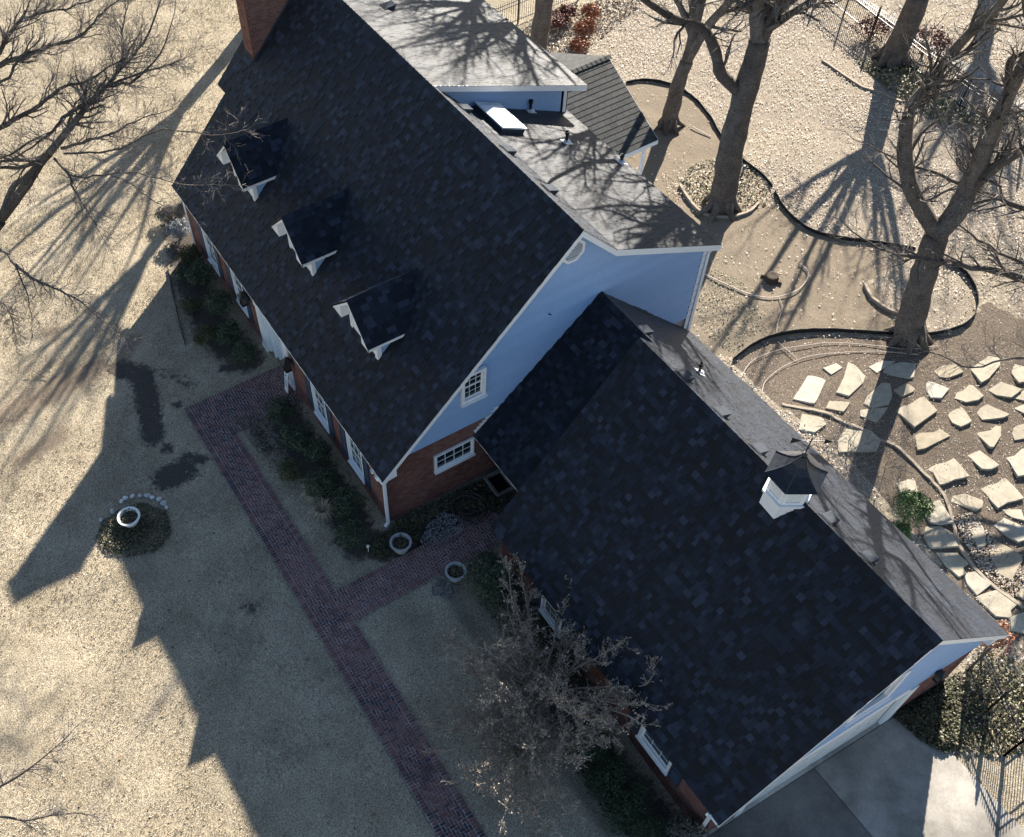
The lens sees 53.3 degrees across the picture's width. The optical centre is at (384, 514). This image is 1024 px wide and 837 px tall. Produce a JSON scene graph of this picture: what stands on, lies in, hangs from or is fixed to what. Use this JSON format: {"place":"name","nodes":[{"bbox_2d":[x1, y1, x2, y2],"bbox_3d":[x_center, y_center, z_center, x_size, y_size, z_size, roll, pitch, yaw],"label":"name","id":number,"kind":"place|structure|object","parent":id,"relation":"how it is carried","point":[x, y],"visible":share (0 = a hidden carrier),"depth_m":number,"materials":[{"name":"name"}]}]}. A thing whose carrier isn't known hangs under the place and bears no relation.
{"place":"outdoors","nodes":[
{"label":"outdoors","id":0,"kind":"place"},
{"bbox_2d":[184,366,501,836],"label":"brick path","id":1,"kind":"structure","parent":0,"point":[331,615],"depth_m":32.96,"materials":[{"name":"red brick"}]},
{"bbox_2d":[284,371,288,392],"bbox_3d":[-3.604,-5.088,37.079,0.245,1.539,0.260,-27,59,-13],"label":"porch sign","id":2,"kind":"object","parent":1,"relation":"on","point":[286,381],"visible":0.63,"depth_m":37.24,"materials":[{"name":"white paint"}]},
{"bbox_2d":[420,511,468,544],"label":"gravel","id":3,"kind":"structure","parent":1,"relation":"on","point":[445,522],"depth_m":33.91,"materials":[{"name":"grey gravel"}]},
{"bbox_2d":[450,491,492,532],"bbox_3d":[2.923,-0.095,34.131,1.345,0.094,1.796,-5,56,1],"label":"coiled hose","id":4,"kind":"object","parent":1,"relation":"on","point":[486,511],"visible":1,"depth_m":34.14,"materials":[{"name":"rubber"}]},
{"bbox_2d":[0,0,1023,836],"bbox_3d":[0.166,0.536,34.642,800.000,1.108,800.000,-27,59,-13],"label":"ground","id":5,"kind":"structure","parent":0,"point":[460,612],"depth_m":35.98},
{"bbox_2d":[0,709,109,836],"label":"bare tree","id":6,"kind":"object","parent":5,"relation":"on","point":[61,813],"visible":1,"depth_m":23.47,"materials":[{"name":"brown plant"}]},
{"bbox_2d":[117,506,139,527],"bbox_3d":[-8.733,0.145,34.616,0.792,0.462,0.800,-27,59,-13],"label":"garden urn","id":7,"kind":"object","parent":5,"relation":"on","point":[127,517],"visible":1,"depth_m":34.51,"materials":[{"name":"stone"}]},
{"bbox_2d":[96,502,171,557],"bbox_3d":[-8.545,0.484,34.463,2.576,0.364,2.322,-27,59,-13],"label":"ivy","id":8,"kind":"object","parent":5,"relation":"on","point":[127,533],"visible":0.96,"depth_m":34.44,"materials":[{"name":"green plant"}]},
{"bbox_2d":[0,0,272,363],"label":"bare tree","id":9,"kind":"object","parent":5,"relation":"on","point":[13,198],"visible":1,"depth_m":32.78,"materials":[{"name":"brown plant"}]},
{"bbox_2d":[159,500,166,505],"bbox_3d":[-7.703,-0.419,35.143,0.271,0.095,0.235,-21,57,-9],"label":"border stone","id":10,"kind":"object","parent":5,"relation":"on","point":[163,503],"visible":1,"depth_m":35.10,"materials":[{"name":"stone"}]},
{"bbox_2d":[153,206,176,223],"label":"dry shrub","id":11,"kind":"object","parent":5,"relation":"on","point":[166,218],"visible":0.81,"depth_m":43.04,"materials":[{"name":"grey plant"}]},
{"bbox_2d":[163,217,189,241],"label":"dry shrub","id":12,"kind":"object","parent":5,"relation":"on","point":[174,229],"visible":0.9,"depth_m":42.21,"materials":[{"name":"grey plant"}]},
{"bbox_2d":[167,267,185,343],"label":"bed edging","id":13,"kind":"object","parent":5,"relation":"on","point":[175,305],"visible":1,"depth_m":40.46,"materials":[{"name":"metal"}]},
{"bbox_2d":[174,262,195,279],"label":"evergreen shrub","id":14,"kind":"object","parent":5,"relation":"on","point":[181,268],"visible":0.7,"depth_m":40.95,"materials":[{"name":"green plant"}]},
{"bbox_2d":[174,242,202,266],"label":"evergreen shrub","id":15,"kind":"object","parent":5,"relation":"on","point":[190,257],"visible":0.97,"depth_m":41.30,"materials":[{"name":"green plant"}]},
{"bbox_2d":[179,297,200,315],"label":"evergreen shrub","id":16,"kind":"object","parent":5,"relation":"on","point":[193,305],"visible":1,"depth_m":39.91,"materials":[{"name":"green plant"}]},
{"bbox_2d":[184,258,217,289],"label":"evergreen shrub","id":17,"kind":"object","parent":5,"relation":"on","point":[192,275],"visible":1,"depth_m":40.43,"materials":[{"name":"green plant"}]},
{"bbox_2d":[187,323,216,345],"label":"evergreen shrub","id":18,"kind":"object","parent":5,"relation":"on","point":[209,333],"visible":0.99,"depth_m":38.82,"materials":[{"name":"green plant"}]},
{"bbox_2d":[200,287,235,318],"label":"evergreen shrub","id":19,"kind":"object","parent":5,"relation":"on","point":[219,295],"visible":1,"depth_m":39.43,"materials":[{"name":"green plant"}]},
{"bbox_2d":[212,318,247,346],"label":"evergreen shrub","id":20,"kind":"object","parent":5,"relation":"on","point":[229,326],"visible":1,"depth_m":38.66,"materials":[{"name":"green plant"}]},
{"bbox_2d":[229,338,258,365],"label":"evergreen shrub","id":21,"kind":"object","parent":5,"relation":"on","point":[250,353],"visible":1,"depth_m":38.03,"materials":[{"name":"green plant"}]},
{"bbox_2d":[0,66,516,836],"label":"lawn leaves","id":22,"kind":"object","parent":5,"relation":"on","point":[188,580],"visible":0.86,"depth_m":32.75,"materials":[{"name":"brown plant"}]},
{"bbox_2d":[234,415,285,472],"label":"weeds","id":23,"kind":"object","parent":5,"relation":"on","point":[256,438],"visible":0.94,"depth_m":36.48,"materials":[{"name":"green plant"}]},
{"bbox_2d":[265,395,297,425],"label":"evergreen shrub","id":24,"kind":"object","parent":5,"relation":"on","point":[282,414],"visible":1,"depth_m":36.38,"materials":[{"name":"green plant"}]},
{"bbox_2d":[273,457,303,487],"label":"evergreen shrub","id":25,"kind":"object","parent":5,"relation":"on","point":[290,465],"visible":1,"depth_m":34.99,"materials":[{"name":"green plant"}]},
{"bbox_2d":[278,422,313,453],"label":"evergreen shrub","id":26,"kind":"object","parent":5,"relation":"on","point":[300,443],"visible":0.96,"depth_m":35.51,"materials":[{"name":"green plant"}]},
{"bbox_2d":[297,484,322,504],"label":"ornamental grass","id":27,"kind":"object","parent":5,"relation":"on","point":[311,496],"depth_m":34.76,"materials":[{"name":"plant"}]},
{"bbox_2d":[302,435,332,464],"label":"evergreen shrub","id":28,"kind":"object","parent":5,"relation":"on","point":[319,452],"visible":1,"depth_m":35.08,"materials":[{"name":"green plant"}]},
{"bbox_2d":[307,491,334,522],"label":"ornamental grass","id":29,"kind":"object","parent":5,"relation":"on","point":[321,507],"depth_m":34.39,"materials":[{"name":"plant"}]},
{"bbox_2d":[302,464,341,499],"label":"evergreen shrub","id":30,"kind":"object","parent":5,"relation":"on","point":[313,482],"visible":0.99,"depth_m":34.40,"materials":[{"name":"green plant"}]},
{"bbox_2d":[327,485,369,521],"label":"evergreen shrub","id":31,"kind":"object","parent":5,"relation":"on","point":[344,505],"visible":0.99,"depth_m":33.84,"materials":[{"name":"green plant"}]},
{"bbox_2d":[334,517,372,552],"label":"evergreen shrub","id":32,"kind":"object","parent":5,"relation":"on","point":[345,530],"visible":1,"depth_m":33.21,"materials":[{"name":"green plant"}]},
{"bbox_2d":[390,532,411,553],"bbox_3d":[0.551,1.000,33.352,0.732,0.493,0.740,-27,59,-13],"label":"planter","id":33,"kind":"object","parent":5,"relation":"on","point":[400,542],"visible":1,"depth_m":33.23,"materials":[{"name":"concrete"}]},
{"bbox_2d":[364,493,511,561],"bbox_3d":[1.882,0.282,33.905,5.530,0.260,1.161,-21,57,-10],"label":"ivy","id":34,"kind":"object","parent":5,"relation":"on","point":[414,525],"visible":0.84,"depth_m":33.92,"materials":[{"name":"green plant"}]},
{"bbox_2d":[388,477,493,535],"bbox_3d":[1.876,-0.306,34.330,4.140,0.226,0.737,-26,58,-12],"label":"ivy","id":35,"kind":"object","parent":5,"relation":"on","point":[431,508],"visible":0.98,"depth_m":34.35,"materials":[{"name":"green plant"}]},
{"bbox_2d":[430,574,459,598],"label":"shrub","id":36,"kind":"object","parent":5,"relation":"on","point":[446,587],"depth_m":32.64,"materials":[{"name":"plant"}]},
{"bbox_2d":[171,0,721,527],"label":"brick house","id":37,"kind":"structure","parent":5,"relation":"on","point":[429,234],"depth_m":32.91,"materials":[{"name":"brick"}]},
{"bbox_2d":[201,229,219,276],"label":"window","id":38,"kind":"structure","parent":37,"relation":"in","point":[212,259],"depth_m":40.66,"materials":[{"name":"white paint"}]},
{"bbox_2d":[230,270,249,317],"bbox_3d":[-5.553,-8.597,38.829,0.195,1.750,1.180,-27,59,-13],"label":"window","id":39,"kind":"structure","parent":37,"relation":"in","point":[237,286],"depth_m":39.14,"materials":[{"name":"white paint"}]},
{"bbox_2d":[272,330,283,359],"bbox_3d":[-3.887,-6.323,37.506,0.065,2.170,1.000,-27,59,-13],"label":"front door","id":40,"kind":"structure","parent":37,"relation":"in","point":[277,342],"depth_m":37.68,"materials":[{"name":"wood"}]},
{"bbox_2d":[310,382,329,433],"bbox_3d":[-2.234,-3.819,35.406,0.195,1.750,1.180,-27,59,-13],"label":"window","id":41,"kind":"structure","parent":37,"relation":"in","point":[320,410],"depth_m":35.83,"materials":[{"name":"white paint"}]},
{"bbox_2d":[345,432,364,483],"bbox_3d":[-0.956,-1.979,34.087,0.195,1.750,1.180,-27,59,-13],"label":"window","id":42,"kind":"structure","parent":37,"relation":"in","point":[355,459],"depth_m":34.51,"materials":[{"name":"white paint"}]},
{"bbox_2d":[434,437,475,474],"bbox_3d":[2.314,-1.949,33.125,1.560,0.880,0.145,-27,59,-13],"label":"window","id":43,"kind":"structure","parent":37,"relation":"in","point":[464,450],"depth_m":33.21,"materials":[{"name":"white paint"}]},
{"bbox_2d":[459,365,487,407],"bbox_3d":[2.718,-3.903,30.641,0.920,1.280,0.185,-27,59,-13],"label":"window","id":44,"kind":"structure","parent":37,"relation":"in","point":[474,389],"depth_m":30.80,"materials":[{"name":"white paint"}]},
{"bbox_2d":[445,561,465,582],"bbox_3d":[2.312,1.904,32.644,0.693,0.456,0.700,-27,59,-13],"label":"planter","id":45,"kind":"object","parent":5,"relation":"on","point":[452,571],"visible":0.93,"depth_m":32.54,"materials":[{"name":"concrete"}]},
{"bbox_2d":[458,548,523,619],"bbox_3d":[3.559,2.001,31.867,2.084,1.679,2.257,-27,59,-13],"label":"evergreen shrub","id":46,"kind":"object","parent":5,"relation":"on","point":[488,584],"visible":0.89,"depth_m":31.59,"materials":[{"name":"green plant"}]},
{"bbox_2d":[484,469,514,497],"bbox_3d":[3.960,-1.091,34.708,0.730,0.180,0.930,-27,59,-13],"label":"well frame","id":47,"kind":"object","parent":5,"relation":"on","point":[501,483],"visible":0.87,"depth_m":34.72,"materials":[{"name":"concrete"}]},
{"bbox_2d":[496,0,566,22],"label":"iron fence","id":48,"kind":"object","parent":5,"relation":"on","point":[518,14],"visible":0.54,"depth_m":49.63,"materials":[{"name":"black metal"}]},
{"bbox_2d":[474,574,591,713],"bbox_3d":[4.500,3.709,31.656,1.395,1.048,5.331,-30,59,-15],"label":"ivy","id":49,"kind":"object","parent":5,"relation":"on","point":[541,647],"visible":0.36,"depth_m":31.58,"materials":[{"name":"green plant"}]},
{"bbox_2d":[530,0,553,50],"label":"bare tree","id":50,"kind":"object","parent":5,"relation":"on","point":[541,21],"visible":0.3,"depth_m":46.33,"materials":[{"name":"brown plant"}]},
{"bbox_2d":[415,552,672,836],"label":"crape myrtle","id":51,"kind":"object","parent":5,"relation":"on","point":[546,693],"visible":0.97,"depth_m":28.79,"materials":[{"name":"brown plant"}]},
{"bbox_2d":[549,8,572,29],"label":"maroon shrub","id":52,"kind":"object","parent":5,"relation":"on","point":[560,21],"visible":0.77,"depth_m":49.30,"materials":[{"name":"red plant"}]},
{"bbox_2d":[558,2,577,16],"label":"maroon shrub","id":53,"kind":"object","parent":5,"relation":"on","point":[567,8],"visible":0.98,"depth_m":49.69,"materials":[{"name":"red plant"}]},
{"bbox_2d":[522,0,636,53],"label":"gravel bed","id":54,"kind":"object","parent":5,"relation":"on","point":[567,33],"visible":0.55,"depth_m":49.75,"materials":[{"name":"beige gravel"}]},
{"bbox_2d":[568,36,590,53],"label":"nandina shrub","id":55,"kind":"object","parent":5,"relation":"on","point":[577,44],"visible":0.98,"depth_m":47.95,"materials":[{"name":"red plant"}]},
{"bbox_2d":[573,17,596,38],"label":"nandina shrub","id":56,"kind":"object","parent":5,"relation":"on","point":[582,26],"visible":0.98,"depth_m":48.30,"materials":[{"name":"red plant"}]},
{"bbox_2d":[580,2,600,20],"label":"nandina shrub","id":57,"kind":"object","parent":5,"relation":"on","point":[592,10],"visible":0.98,"depth_m":49.34,"materials":[{"name":"red plant"}]},
{"bbox_2d":[574,726,612,763],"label":"boxwood shrub","id":58,"kind":"object","parent":5,"relation":"on","point":[589,750],"visible":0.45,"depth_m":29.58,"materials":[{"name":"green plant"}]},
{"bbox_2d":[579,765,617,801],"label":"boxwood shrub","id":59,"kind":"object","parent":5,"relation":"on","point":[591,786],"visible":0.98,"depth_m":29.20,"materials":[{"name":"green plant"}]},
{"bbox_2d":[565,725,663,836],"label":"ivy","id":60,"kind":"object","parent":5,"relation":"on","point":[600,802],"visible":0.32,"depth_m":29.35,"materials":[{"name":"green plant"}]},
{"bbox_2d":[593,750,637,794],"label":"boxwood shrub","id":61,"kind":"object","parent":5,"relation":"on","point":[616,772],"visible":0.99,"depth_m":29.24,"materials":[{"name":"green plant"}]},
{"bbox_2d":[601,794,639,835],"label":"boxwood shrub","id":62,"kind":"object","parent":5,"relation":"on","point":[614,822],"visible":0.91,"depth_m":28.61,"materials":[{"name":"green plant"}]},
{"bbox_2d":[607,775,654,826],"bbox_3d":[7.166,8.274,28.905,1.431,0.949,1.429,-27,59,-13],"label":"boxwood shrub","id":63,"kind":"object","parent":5,"relation":"on","point":[634,794],"visible":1,"depth_m":28.74,"materials":[{"name":"green plant"}]},
{"bbox_2d":[629,812,671,836],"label":"boxwood shrub","id":64,"kind":"object","parent":5,"relation":"on","point":[645,831],"visible":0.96,"depth_m":28.27,"materials":[{"name":"green plant"}]},
{"bbox_2d":[661,807,709,836],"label":"dry shrub","id":65,"kind":"object","parent":5,"relation":"on","point":[677,829],"visible":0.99,"depth_m":28.11,"materials":[{"name":"grey plant"}]},
{"bbox_2d":[626,78,772,186],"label":"lawn edging","id":66,"kind":"object","parent":5,"relation":"on","point":[708,114],"visible":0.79,"depth_m":45.57,"materials":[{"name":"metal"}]},
{"bbox_2d":[653,0,748,135],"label":"bare tree","id":67,"kind":"object","parent":5,"relation":"on","point":[669,120],"visible":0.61,"depth_m":41.90,"materials":[{"name":"brown plant"}]},
{"bbox_2d":[678,183,759,218],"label":"stone edging","id":68,"kind":"object","parent":5,"relation":"on","point":[691,202],"visible":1,"depth_m":41.67,"materials":[{"name":"stone"}]},
{"bbox_2d":[680,158,768,212],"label":"ivy","id":69,"kind":"object","parent":5,"relation":"on","point":[709,188],"visible":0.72,"depth_m":42.54,"materials":[{"name":"green plant"}]},
{"bbox_2d":[699,268,764,350],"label":"weeds","id":70,"kind":"object","parent":5,"relation":"on","point":[719,333],"visible":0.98,"depth_m":38.54,"materials":[{"name":"beige plant"}]},
{"bbox_2d":[473,291,1008,834],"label":"attached garage","id":71,"kind":"structure","parent":5,"relation":"on","point":[765,581],"depth_m":27.27,"materials":[{"name":"brick"}]},
{"bbox_2d":[538,596,562,636],"bbox_3d":[5.249,2.983,31.450,0.200,1.510,1.160,-27,59,-13],"label":"window","id":72,"kind":"structure","parent":71,"relation":"in","point":[542,609],"depth_m":31.90,"materials":[{"name":"white paint"}]},
{"bbox_2d":[635,725,671,775],"bbox_3d":[7.775,6.579,28.763,0.200,1.430,1.420,-27,59,-13],"label":"window","id":73,"kind":"structure","parent":71,"relation":"in","point":[643,736],"depth_m":29.17,"materials":[{"name":"white paint"}]},
{"bbox_2d":[747,746,824,804],"bbox_3d":[11.281,7.321,28.460,2.580,2.128,0.085,-27,59,-13],"label":"garage door","id":74,"kind":"structure","parent":71,"relation":"in","point":[803,764],"depth_m":28.75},
{"bbox_2d":[810,702,893,763],"bbox_3d":[13.557,6.170,29.061,2.580,2.128,0.085,-27,59,-13],"label":"garage door","id":75,"kind":"structure","parent":71,"relation":"in","point":[870,721],"depth_m":29.20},
{"bbox_2d":[844,668,911,726],"bbox_3d":[12.313,4.540,25.175,1.510,1.660,0.195,-27,59,-13],"label":"window","id":76,"kind":"structure","parent":71,"relation":"in","point":[884,696],"depth_m":25.70,"materials":[{"name":"glass"}]},
{"bbox_2d":[630,0,868,223],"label":"bare tree","id":77,"kind":"object","parent":5,"relation":"on","point":[767,18],"visible":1,"depth_m":36.15,"materials":[{"name":"brown plant"}]},
{"bbox_2d":[705,264,808,297],"bbox_3d":[14.598,-9.039,39.274,4.088,0.038,1.721,-5,56,1],"label":"edging","id":78,"kind":"object","parent":5,"relation":"on","point":[762,296],"visible":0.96,"depth_m":39.06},
{"bbox_2d":[760,271,781,284],"bbox_3d":[15.119,-9.224,39.330,0.618,0.310,0.721,-13,56,-5],"label":"tree stump","id":79,"kind":"object","parent":5,"relation":"on","point":[771,277],"visible":1,"depth_m":39.23,"materials":[{"name":"brown wood"}]},
{"bbox_2d":[520,0,1023,715],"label":"fallen leaves","id":80,"kind":"object","parent":5,"relation":"on","point":[780,86],"visible":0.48,"depth_m":43.12,"materials":[{"name":"beige plant"}]},
{"bbox_2d":[741,342,938,376],"bbox_3d":[16.605,-6.034,37.144,7.469,0.049,1.025,-9,56,-2],"label":"drip line","id":81,"kind":"object","parent":5,"relation":"on","point":[827,342],"visible":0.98,"depth_m":37.22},
{"bbox_2d":[762,351,917,391],"bbox_3d":[16.414,-5.555,36.837,6.165,0.049,1.119,-14,57,-5],"label":"drip line","id":82,"kind":"object","parent":5,"relation":"on","point":[831,353],"visible":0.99,"depth_m":37.00,"materials":[{"name":"plastic"}]},
{"bbox_2d":[774,189,915,250],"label":"lawn edging","id":83,"kind":"object","parent":5,"relation":"on","point":[792,216],"visible":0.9,"depth_m":40.45,"materials":[{"name":"metal"}]},
{"bbox_2d":[803,374,905,501],"bbox_3d":[15.998,-2.295,33.747,3.446,2.554,3.283,-36,61,-18],"label":"bare bush","id":84,"kind":"object","parent":5,"relation":"on","point":[851,462],"visible":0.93,"depth_m":33.84,"materials":[{"name":"brown plant"}]},
{"bbox_2d":[732,264,978,360],"bbox_3d":[18.049,-6.902,37.581,10.395,0.240,2.938,-23,58,-11],"label":"lawn edging","id":85,"kind":"object","parent":5,"relation":"on","point":[962,270],"visible":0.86,"depth_m":37.63,"materials":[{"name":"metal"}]},
{"bbox_2d":[822,59,903,102],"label":"timber edging","id":86,"kind":"object","parent":5,"relation":"on","point":[844,75],"visible":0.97,"depth_m":45.72,"materials":[{"name":"wood"}]},
{"bbox_2d":[850,14,891,41],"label":"evergreen shrub","id":87,"kind":"object","parent":5,"relation":"on","point":[872,26],"visible":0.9,"depth_m":47.14,"materials":[{"name":"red plant"}]},
{"bbox_2d":[863,283,898,314],"bbox_3d":[18.838,-8.170,38.377,0.383,0.197,1.908,-25,58,-12],"label":"timber edging","id":88,"kind":"object","parent":5,"relation":"on","point":[880,304],"visible":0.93,"depth_m":38.26,"materials":[{"name":"wood"}]},
{"bbox_2d":[871,0,928,75],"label":"bare tree","id":89,"kind":"object","parent":5,"relation":"on","point":[896,45],"visible":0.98,"depth_m":45.16,"materials":[{"name":"brown plant"}]},
{"bbox_2d":[892,520,911,539],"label":"boxwood shrub","id":90,"kind":"object","parent":5,"relation":"on","point":[905,530],"visible":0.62,"depth_m":32.98,"materials":[{"name":"green plant"}]},
{"bbox_2d":[782,403,1023,608],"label":"timber edging","id":91,"kind":"object","parent":5,"relation":"on","point":[954,528],"visible":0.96,"depth_m":34.28,"materials":[{"name":"brown wood"}]},
{"bbox_2d":[793,356,1023,633],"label":"flagstone patio","id":92,"kind":"structure","parent":5,"relation":"on","point":[940,537],"depth_m":35.06,"materials":[{"name":"stone"}]},
{"bbox_2d":[889,488,935,527],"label":"boxwood shrub","id":93,"kind":"object","parent":5,"relation":"on","point":[917,499],"visible":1,"depth_m":32.83,"materials":[{"name":"green plant"}]},
{"bbox_2d":[802,116,1023,396],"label":"bare tree","id":94,"kind":"object","parent":5,"relation":"on","point":[1001,271],"visible":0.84,"depth_m":33.67,"materials":[{"name":"brown plant"}]},
{"bbox_2d":[855,58,981,132],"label":"weeds","id":95,"kind":"object","parent":5,"relation":"on","point":[944,102],"visible":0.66,"depth_m":45.22,"materials":[{"name":"green plant"}]},
{"bbox_2d":[828,0,1023,144],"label":"iron fence","id":96,"kind":"object","parent":5,"relation":"on","point":[876,19],"visible":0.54,"depth_m":45.69,"materials":[{"name":"black metal"}]},
{"bbox_2d":[893,671,962,753],"bbox_3d":[16.855,5.915,30.033,2.805,0.453,1.941,-27,59,-13],"label":"ivy","id":97,"kind":"object","parent":5,"relation":"on","point":[945,711],"visible":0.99,"depth_m":30.04,"materials":[{"name":"green plant"}]},
{"bbox_2d":[910,24,954,56],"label":"evergreen shrub","id":98,"kind":"object","parent":5,"relation":"on","point":[938,40],"visible":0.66,"depth_m":45.76,"materials":[{"name":"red plant"}]},
{"bbox_2d":[855,0,1023,109],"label":"kerb","id":99,"kind":"structure","parent":5,"relation":"on","point":[976,75],"depth_m":46.08,"materials":[{"name":"concrete"}]},
{"bbox_2d":[866,0,1023,355],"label":"bare tree","id":100,"kind":"object","parent":5,"relation":"on","point":[980,169],"visible":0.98,"depth_m":30.40,"materials":[{"name":"brown plant"}]},
{"bbox_2d":[954,512,1023,596],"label":"gravel","id":101,"kind":"structure","parent":5,"relation":"on","point":[988,563],"depth_m":33.05,"materials":[{"name":"beige gravel"}]},
{"bbox_2d":[960,646,1023,756],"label":"ivy","id":102,"kind":"object","parent":5,"relation":"on","point":[1012,688],"visible":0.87,"depth_m":30.14,"materials":[{"name":"green plant"}]},
{"bbox_2d":[967,648,1023,756],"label":"iron fence","id":103,"kind":"object","parent":5,"relation":"on","point":[997,700],"visible":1,"depth_m":29.54,"materials":[{"name":"black metal"}]},
{"bbox_2d":[975,619,1018,657],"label":"vine","id":104,"kind":"object","parent":5,"relation":"on","point":[1005,641],"visible":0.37,"depth_m":30.19,"materials":[{"name":"brown plant"}]},
{"bbox_2d":[700,711,1023,836],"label":"driveway","id":105,"kind":"structure","parent":0,"point":[893,777],"depth_m":28.98,"materials":[{"name":"concrete"}]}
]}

